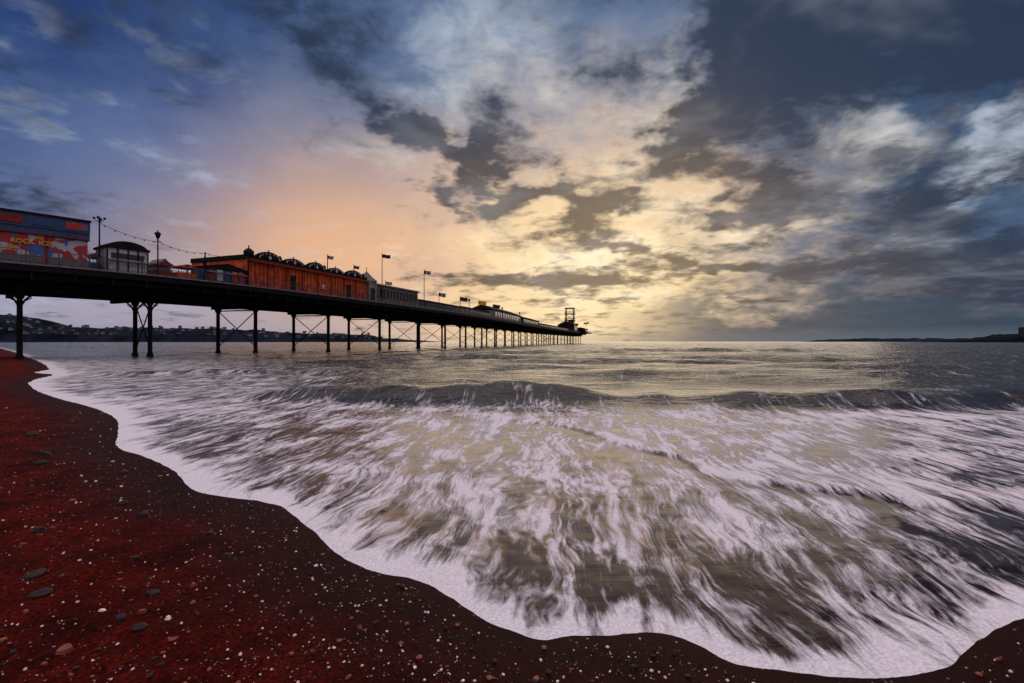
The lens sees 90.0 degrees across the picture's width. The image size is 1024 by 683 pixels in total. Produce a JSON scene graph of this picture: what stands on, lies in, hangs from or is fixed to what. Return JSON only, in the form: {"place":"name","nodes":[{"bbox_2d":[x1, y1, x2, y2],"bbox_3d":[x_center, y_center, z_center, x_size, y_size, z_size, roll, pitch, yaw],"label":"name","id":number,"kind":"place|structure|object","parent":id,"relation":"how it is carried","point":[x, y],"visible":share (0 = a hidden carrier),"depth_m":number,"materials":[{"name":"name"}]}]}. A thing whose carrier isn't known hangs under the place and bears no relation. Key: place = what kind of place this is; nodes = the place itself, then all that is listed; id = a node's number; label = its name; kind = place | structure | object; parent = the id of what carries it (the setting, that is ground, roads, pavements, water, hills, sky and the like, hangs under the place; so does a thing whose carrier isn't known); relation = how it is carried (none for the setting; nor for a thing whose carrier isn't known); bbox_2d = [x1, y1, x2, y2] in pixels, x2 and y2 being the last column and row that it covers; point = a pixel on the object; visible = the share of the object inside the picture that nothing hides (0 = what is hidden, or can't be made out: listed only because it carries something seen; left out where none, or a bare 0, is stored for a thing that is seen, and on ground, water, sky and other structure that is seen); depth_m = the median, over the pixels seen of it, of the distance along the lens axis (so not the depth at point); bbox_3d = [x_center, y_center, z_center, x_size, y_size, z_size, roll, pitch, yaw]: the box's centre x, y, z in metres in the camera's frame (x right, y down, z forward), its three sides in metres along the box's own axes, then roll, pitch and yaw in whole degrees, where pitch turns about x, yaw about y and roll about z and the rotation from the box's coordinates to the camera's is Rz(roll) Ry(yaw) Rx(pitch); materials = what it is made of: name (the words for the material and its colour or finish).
{"place":"outdoors","nodes":[
{"label":"outdoors","id":0,"kind":"place"},
{"bbox_2d":[88,253,101,268],"bbox_3d":[-37.621,-7.055,45.892,1.904,1.610,1.066,0,0,34],"label":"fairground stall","id":1,"kind":"object","parent":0,"point":[95,265],"visible":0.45,"depth_m":45.42,"materials":[{"name":"grey paint"}]},
{"bbox_2d":[149,258,168,270],"bbox_3d":[-37.982,-7.550,55.062,2.405,2.600,1.674,0,0,27],"label":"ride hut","id":2,"kind":"object","parent":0,"point":[160,260],"visible":0.16,"depth_m":54.64,"materials":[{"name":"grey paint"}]},
{"bbox_2d":[149,261,173,276],"bbox_3d":[-34.788,-7.055,50.688,1.904,1.610,1.677,0,0,28],"label":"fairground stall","id":3,"kind":"object","parent":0,"point":[163,266],"visible":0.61,"depth_m":50.33,"materials":[{"name":"red paint"}]},
{"bbox_2d":[168,264,198,278],"bbox_3d":[-33.775,-7.055,52.634,1.907,1.610,2.168,0,0,27],"label":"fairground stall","id":4,"kind":"object","parent":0,"point":[182,274],"visible":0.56,"depth_m":52.15,"materials":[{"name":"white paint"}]},
{"bbox_2d":[0,315,436,341],"bbox_3d":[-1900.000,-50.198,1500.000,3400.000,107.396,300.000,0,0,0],"label":"wooded hills","id":5,"kind":"structure","parent":0,"point":[125,334],"depth_m":1382.00,"materials":[{"name":"black plant"}]},
{"bbox_2d":[0,313,382,338],"bbox_3d":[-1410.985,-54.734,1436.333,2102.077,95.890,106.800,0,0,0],"label":"hillside town","id":6,"kind":"object","parent":5,"relation":"on","point":[116,328],"visible":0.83,"depth_m":1417.36,"materials":[{"name":"stone"}]},
{"bbox_2d":[418,299,457,311],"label":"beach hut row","id":7,"kind":"object","parent":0,"point":[437,303],"visible":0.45,"depth_m":105.12,"materials":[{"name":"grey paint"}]},
{"bbox_2d":[456,306,489,316],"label":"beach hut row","id":8,"kind":"object","parent":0,"point":[460,308],"visible":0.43,"depth_m":125.25,"materials":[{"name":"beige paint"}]},
{"bbox_2d":[473,305,520,321],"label":"cafe building","id":9,"kind":"structure","parent":0,"point":[499,312],"depth_m":152.50,"materials":[{"name":"beige paint"}]},
{"bbox_2d":[0,342,1023,677],"bbox_3d":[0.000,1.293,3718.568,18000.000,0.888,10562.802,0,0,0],"label":"sea water","id":10,"kind":"structure","parent":0,"point":[838,508],"depth_m":5.92,"materials":[{"name":"white liquid"}]},
{"bbox_2d":[0,348,1023,682],"bbox_3d":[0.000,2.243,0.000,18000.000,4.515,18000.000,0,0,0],"label":"sand beach","id":11,"kind":"structure","parent":0,"point":[152,544],"depth_m":2.83,"materials":[{"name":"brown sand"}]},
{"bbox_2d":[23,431,317,654],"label":"beach stones","id":12,"kind":"object","parent":11,"relation":"on","point":[66,648],"visible":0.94,"depth_m":2.91,"materials":[{"name":"grey stone"}]},
{"bbox_2d":[0,247,591,358],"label":"pier","id":13,"kind":"structure","parent":11,"relation":"on","point":[20,281],"depth_m":57.20,"materials":[{"name":"metal"}]},
{"bbox_2d":[0,208,90,267],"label":"amusement arcade","id":14,"kind":"object","parent":13,"relation":"on","point":[29,231],"visible":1,"depth_m":42.33,"materials":[{"name":"multicoloured paint"},{"name":"blue paint"},{"name":"yellow paint"}]},
{"bbox_2d":[92,215,105,268],"bbox_3d":[-36.311,-8.675,45.058,0.741,4.850,0.741,0,0,22],"label":"street lamp","id":15,"kind":"object","parent":13,"relation":"on","point":[100,219],"visible":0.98,"depth_m":45.01,"materials":[{"name":"metal"}]},
{"bbox_2d":[93,241,149,273],"bbox_3d":[-36.498,-7.726,47.872,3.132,2.952,3.541,0,0,31],"label":"domed kiosk","id":16,"kind":"object","parent":13,"relation":"on","point":[126,250],"visible":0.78,"depth_m":46.98,"materials":[{"name":"white paint"}]},
{"bbox_2d":[154,230,161,274],"bbox_3d":[-33.920,-8.475,49.037,0.700,4.450,0.585,0,0,0],"label":"street lamp","id":17,"kind":"object","parent":13,"relation":"on","point":[158,234],"visible":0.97,"depth_m":48.98,"materials":[{"name":"metal"}]},
{"bbox_2d":[100,223,249,283],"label":"string lights","id":18,"kind":"object","parent":13,"relation":"on","point":[205,253],"visible":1,"depth_m":53.07,"materials":[{"name":"metal"}]},
{"bbox_2d":[201,257,207,279],"bbox_3d":[-31.859,-7.525,53.002,0.700,2.550,0.585,0,0,0],"label":"street lamp","id":19,"kind":"object","parent":13,"relation":"on","point":[204,260],"visible":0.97,"depth_m":52.94,"materials":[{"name":"metal"}]},
{"bbox_2d":[192,264,247,284],"bbox_3d":[-32.179,-7.350,56.288,3.145,2.200,5.146,0,0,24],"label":"ticket kiosk","id":20,"kind":"object","parent":13,"relation":"on","point":[226,268],"visible":0.67,"depth_m":55.35,"materials":[{"name":"blue paint"}]},
{"bbox_2d":[190,245,368,299],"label":"pier pavilion","id":21,"kind":"structure","parent":13,"relation":"on","point":[268,264],"depth_m":64.88,"materials":[{"name":"orange paint"}]},
{"bbox_2d":[327,254,333,268],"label":"flagpole","id":22,"kind":"object","parent":21,"relation":"on","point":[330,257],"visible":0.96,"depth_m":71.84,"materials":[{"name":"fabric"}]},
{"bbox_2d":[382,254,389,300],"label":"flagpole","id":23,"kind":"object","parent":13,"relation":"on","point":[386,256],"visible":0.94,"depth_m":84.28,"materials":[{"name":"metal"}]},
{"bbox_2d":[364,267,419,306],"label":"pier hall","id":24,"kind":"structure","parent":13,"relation":"on","point":[373,286],"depth_m":86.74,"materials":[{"name":"beige paint"}]},
{"bbox_2d":[424,271,430,307],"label":"flagpole","id":25,"kind":"object","parent":13,"relation":"on","point":[427,272],"visible":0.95,"depth_m":96.36,"materials":[{"name":"metal"}]},
{"bbox_2d":[460,297,467,301],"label":"flag","id":26,"kind":"object","parent":13,"relation":"on","point":[463,299],"visible":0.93,"depth_m":113.44,"materials":[{"name":"fabric"}]},
{"bbox_2d":[478,300,485,314],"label":"flagpole","id":27,"kind":"object","parent":13,"relation":"on","point":[482,302],"visible":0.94,"depth_m":125.93,"materials":[{"name":"metal"}]},
{"bbox_2d":[558,321,577,331],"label":"pier head building","id":28,"kind":"structure","parent":13,"relation":"on","point":[569,325],"depth_m":333.52,"materials":[{"name":"black glass"}]},
{"bbox_2d":[564,308,575,323],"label":"lookout tower","id":29,"kind":"structure","parent":13,"relation":"on","point":[566,313],"depth_m":361.60,"materials":[{"name":"metal"}]},
{"bbox_2d":[578,327,587,331],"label":"pier head building","id":30,"kind":"structure","parent":13,"relation":"on","point":[580,329],"depth_m":369.09,"materials":[{"name":"black glass"}]},
{"bbox_2d":[0,411,1019,682],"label":"pebbles","id":31,"kind":"object","parent":11,"relation":"on","point":[348,677],"visible":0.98,"depth_m":2.50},
{"bbox_2d":[0,0,1023,341],"label":"sky","id":32,"kind":"structure","parent":0,"point":[651,170],"materials":[{"name":"blue"}]},
{"bbox_2d":[521,316,539,325],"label":"cafe building","id":33,"kind":"structure","parent":0,"point":[529,319],"depth_m":202.50,"materials":[{"name":"grey glass"}]},
{"bbox_2d":[539,323,568,329],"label":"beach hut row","id":34,"kind":"object","parent":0,"point":[551,326],"visible":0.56,"depth_m":261.94,"materials":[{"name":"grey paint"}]},
{"bbox_2d":[805,338,967,341],"bbox_3d":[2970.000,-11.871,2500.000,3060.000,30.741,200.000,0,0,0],"label":"distant headland","id":35,"kind":"structure","parent":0,"point":[887,340],"depth_m":2434.27,"materials":[{"name":"black plant"}]},
{"bbox_2d":[929,334,1023,341],"bbox_3d":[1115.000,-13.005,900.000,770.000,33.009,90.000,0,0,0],"label":"wooded headland","id":36,"kind":"structure","parent":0,"point":[1005,338],"depth_m":873.73,"materials":[{"name":"black plant"}]},
{"bbox_2d":[1018,327,1023,336],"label":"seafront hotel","id":37,"kind":"structure","parent":36,"relation":"on","point":[1020,331],"depth_m":876.28,"materials":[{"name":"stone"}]}
]}

